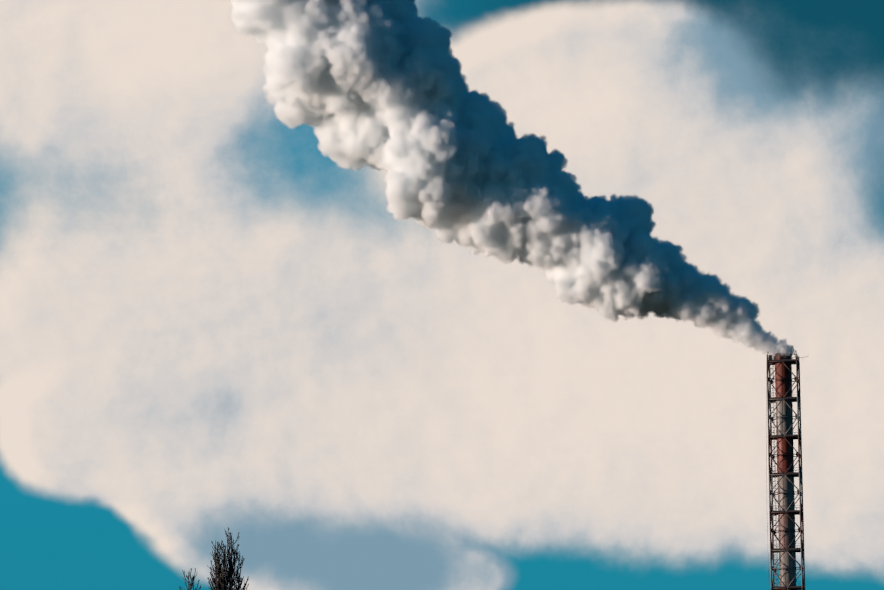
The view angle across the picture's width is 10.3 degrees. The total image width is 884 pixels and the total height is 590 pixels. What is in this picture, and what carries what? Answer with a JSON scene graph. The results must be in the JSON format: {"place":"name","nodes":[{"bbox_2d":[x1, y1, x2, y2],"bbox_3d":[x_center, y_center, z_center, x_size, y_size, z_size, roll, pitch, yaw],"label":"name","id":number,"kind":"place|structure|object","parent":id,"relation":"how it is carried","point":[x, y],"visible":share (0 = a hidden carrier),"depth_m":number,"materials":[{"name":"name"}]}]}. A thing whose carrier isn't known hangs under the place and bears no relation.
{"place":"outdoors","nodes":[
{"label":"outdoors","id":0,"kind":"place"},
{"bbox_2d":[0,0,883,589],"label":"sky","id":1,"kind":"structure","parent":0,"point":[371,294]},
{"label":"ground","id":2,"kind":"structure","parent":0,"visible":0},
{"bbox_2d":[179,568,200,589],"bbox_3d":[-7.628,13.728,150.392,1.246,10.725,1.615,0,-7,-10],"label":"poplar tree","id":3,"kind":"object","parent":2,"relation":"on","point":[190,585],"visible":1,"depth_m":150.85,"materials":[{"name":"black plant"}]},
{"bbox_2d":[207,527,248,589],"bbox_3d":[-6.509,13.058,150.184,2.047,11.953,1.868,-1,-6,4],"label":"poplar tree","id":4,"kind":"object","parent":2,"relation":"on","point":[222,579],"visible":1,"depth_m":150.65,"materials":[{"name":"black plant"}]},
{"bbox_2d":[766,346,804,589],"bbox_3d":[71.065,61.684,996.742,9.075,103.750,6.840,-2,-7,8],"label":"chimney","id":5,"kind":"object","parent":2,"relation":"on","point":[785,475],"visible":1,"depth_m":998.27,"materials":[{"name":"red paint"}]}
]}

